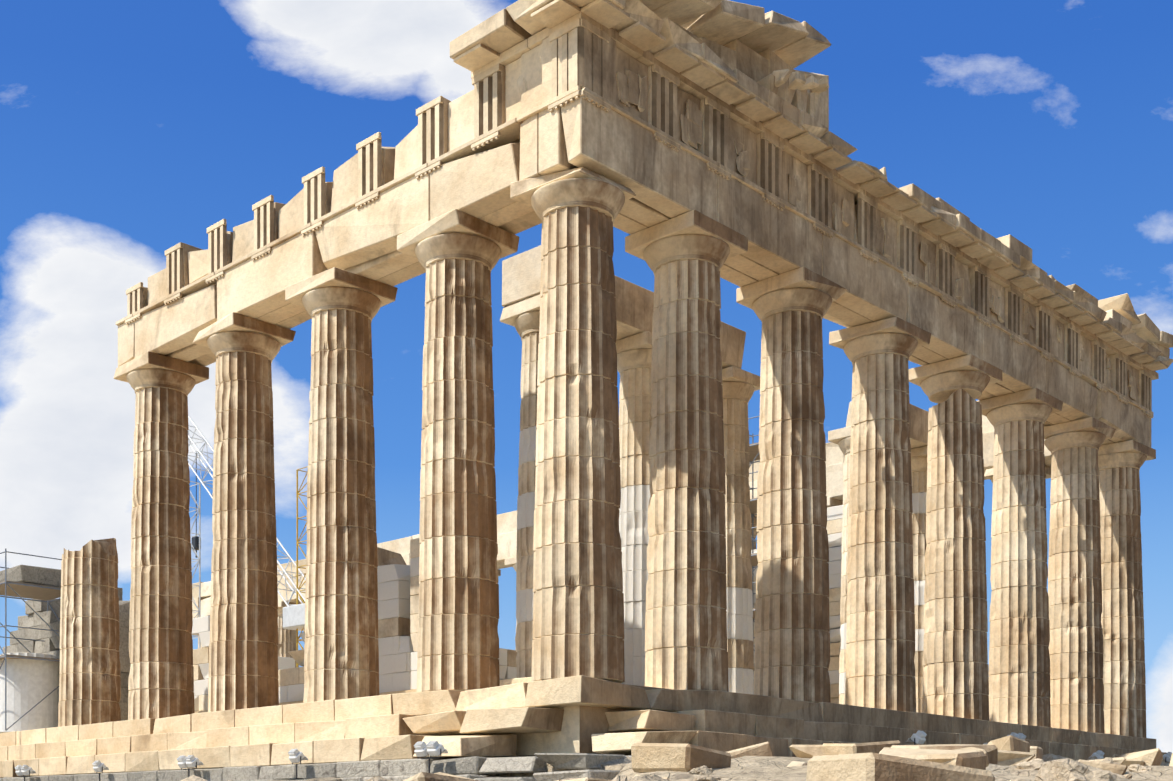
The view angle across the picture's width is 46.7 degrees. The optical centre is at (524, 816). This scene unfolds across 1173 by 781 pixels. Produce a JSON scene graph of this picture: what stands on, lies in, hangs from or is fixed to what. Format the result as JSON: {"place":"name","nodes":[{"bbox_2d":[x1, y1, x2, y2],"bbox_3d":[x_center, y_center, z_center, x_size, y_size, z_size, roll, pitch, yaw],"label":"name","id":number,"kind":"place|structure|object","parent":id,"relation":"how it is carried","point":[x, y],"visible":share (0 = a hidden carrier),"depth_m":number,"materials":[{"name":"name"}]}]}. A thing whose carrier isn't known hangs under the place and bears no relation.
{"place":"outdoors","nodes":[
{"label":"outdoors","id":0,"kind":"place"},
{"bbox_2d":[0,0,1172,752],"label":"sky","id":1,"kind":"structure","parent":0,"point":[130,129],"materials":[{"name":"blue"}]},
{"bbox_2d":[490,756,1172,780],"bbox_3d":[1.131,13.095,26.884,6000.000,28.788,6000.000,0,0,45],"label":"ground","id":2,"kind":"structure","parent":0,"point":[755,768],"depth_m":18.61,"materials":[{"name":"beige stone"}]},
{"bbox_2d":[0,753,631,780],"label":"foundation blocks","id":3,"kind":"structure","parent":2,"relation":"on","point":[479,768],"depth_m":28.35,"materials":[{"name":"stone"}]},
{"bbox_2d":[15,765,35,780],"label":"floodlight","id":4,"kind":"object","parent":3,"relation":"on","point":[24,771],"visible":1,"depth_m":39.83,"materials":[{"name":"metal"}]},
{"bbox_2d":[92,760,108,780],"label":"floodlight","id":5,"kind":"object","parent":3,"relation":"on","point":[98,765],"visible":1,"depth_m":36.73,"materials":[{"name":"metal"}]},
{"bbox_2d":[177,755,203,776],"bbox_3d":[-8.311,-1.187,33.685,0.704,0.684,0.380,0,0,45],"label":"floodlight","id":6,"kind":"object","parent":3,"relation":"on","point":[191,762],"visible":1,"depth_m":33.55,"materials":[{"name":"metal"}]},
{"bbox_2d":[288,749,307,778],"bbox_3d":[-5.104,-1.187,30.528,0.320,0.684,0.380,0,0,45],"label":"floodlight","id":7,"kind":"object","parent":3,"relation":"on","point":[296,756],"visible":1,"depth_m":30.42,"materials":[{"name":"metal"}]},
{"bbox_2d":[413,740,447,772],"bbox_3d":[-1.898,-1.187,27.370,0.704,0.684,0.380,0,0,45],"label":"floodlight","id":8,"kind":"object","parent":3,"relation":"on","point":[429,748],"visible":0.98,"depth_m":27.27,"materials":[{"name":"metal"}]},
{"bbox_2d":[0,675,1168,777],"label":"stepped platform","id":9,"kind":"structure","parent":3,"relation":"on","point":[581,714],"depth_m":31.05,"materials":[{"name":"stone"}]},
{"bbox_2d":[0,659,59,731],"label":"storage tank","id":10,"kind":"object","parent":9,"relation":"on","point":[31,683],"depth_m":45.06,"materials":[{"name":"white metal"}]},
{"bbox_2d":[0,548,61,730],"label":"scaffold","id":11,"kind":"object","parent":9,"relation":"on","point":[23,591],"visible":0.46,"depth_m":45.03,"materials":[{"name":"metal"}]},
{"bbox_2d":[0,565,60,586],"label":"stone block","id":12,"kind":"structure","parent":11,"relation":"on","point":[36,575],"depth_m":45.06,"materials":[{"name":"stone"}]},
{"bbox_2d":[3,588,130,720],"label":"ruin wall","id":13,"kind":"structure","parent":9,"relation":"on","point":[31,618],"depth_m":47.81,"materials":[{"name":"stone"}]},
{"bbox_2d":[195,677,530,712],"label":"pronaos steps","id":14,"kind":"structure","parent":9,"relation":"on","point":[514,681],"depth_m":37.13,"materials":[{"name":"beige stone"}]},
{"bbox_2d":[188,415,307,666],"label":"crane","id":15,"kind":"object","parent":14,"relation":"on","point":[293,616],"visible":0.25,"depth_m":57.82,"materials":[{"name":"metal"}]},
{"bbox_2d":[192,505,842,710],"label":"cella walls","id":16,"kind":"structure","parent":14,"relation":"on","point":[398,596],"depth_m":39.33,"materials":[{"name":"stone"}]},
{"bbox_2d":[748,416,759,676],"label":"scaffold","id":17,"kind":"object","parent":14,"relation":"on","point":[754,454],"visible":0.02,"depth_m":51.07,"materials":[{"name":"metal"}]},
{"bbox_2d":[0,167,1155,737],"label":"outer columns","id":18,"kind":"structure","parent":9,"relation":"on","point":[1066,647],"depth_m":33.54,"materials":[{"name":"stone"}]},
{"bbox_2d":[116,0,1172,446],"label":"entablature","id":19,"kind":"structure","parent":18,"relation":"on","point":[664,118],"depth_m":32.44,"materials":[{"name":"stone"}]},
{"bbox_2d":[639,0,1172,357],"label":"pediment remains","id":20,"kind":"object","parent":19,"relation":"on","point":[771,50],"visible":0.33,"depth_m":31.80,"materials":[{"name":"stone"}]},
{"bbox_2d":[198,465,1050,667],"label":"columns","id":21,"kind":"structure","parent":9,"relation":"on","point":[287,638],"depth_m":83.62,"materials":[{"name":"stone"}]},
{"bbox_2d":[191,245,1051,617],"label":"entablature","id":22,"kind":"structure","parent":21,"relation":"on","point":[633,303],"depth_m":47.55,"materials":[{"name":"stone"}]},
{"bbox_2d":[500,294,927,712],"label":"inner columns","id":23,"kind":"structure","parent":9,"relation":"on","point":[634,359],"depth_m":37.63,"materials":[{"name":"beige stone"}]},
{"bbox_2d":[181,754,1172,780],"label":"rocks","id":24,"kind":"object","parent":2,"relation":"on","point":[1050,767],"visible":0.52,"depth_m":17.44,"materials":[{"name":"beige stone"}]},
{"bbox_2d":[403,735,1172,780],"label":"fallen blocks","id":25,"kind":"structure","parent":2,"relation":"on","point":[891,761],"depth_m":18.80,"materials":[{"name":"stone"}]},
{"bbox_2d":[1007,732,1025,739],"bbox_3d":[12.512,-1.801,34.624,0.380,0.684,0.704,0,0,45],"label":"floodlight","id":26,"kind":"object","parent":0,"point":[1022,736],"visible":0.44,"depth_m":34.58,"materials":[{"name":"metal"}]},
{"bbox_2d":[1088,750,1104,758],"bbox_3d":[16.300,-1.548,38.613,0.380,0.684,0.320,0,0,45],"label":"floodlight","id":27,"kind":"object","parent":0,"point":[1098,754],"visible":0.56,"depth_m":38.49,"materials":[{"name":"metal"}]},
{"bbox_2d":[1162,752,1171,762],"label":"floodlight","id":28,"kind":"object","parent":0,"point":[1167,757],"visible":0.52,"depth_m":42.40,"materials":[{"name":"metal"}]},
{"bbox_3d":[9.007,-1.016,31.054,0.609,0.546,0.628,0,0,45],"label":"light plinth","id":29,"kind":"object","parent":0,"visible":0},
{"bbox_2d":[906,730,926,744],"bbox_3d":[9.004,-1.628,31.061,0.380,0.684,0.320,0,0,45],"label":"floodlight","id":30,"kind":"object","parent":29,"relation":"on","point":[918,737],"visible":0.73,"depth_m":30.94,"materials":[{"name":"metal"}]}
]}

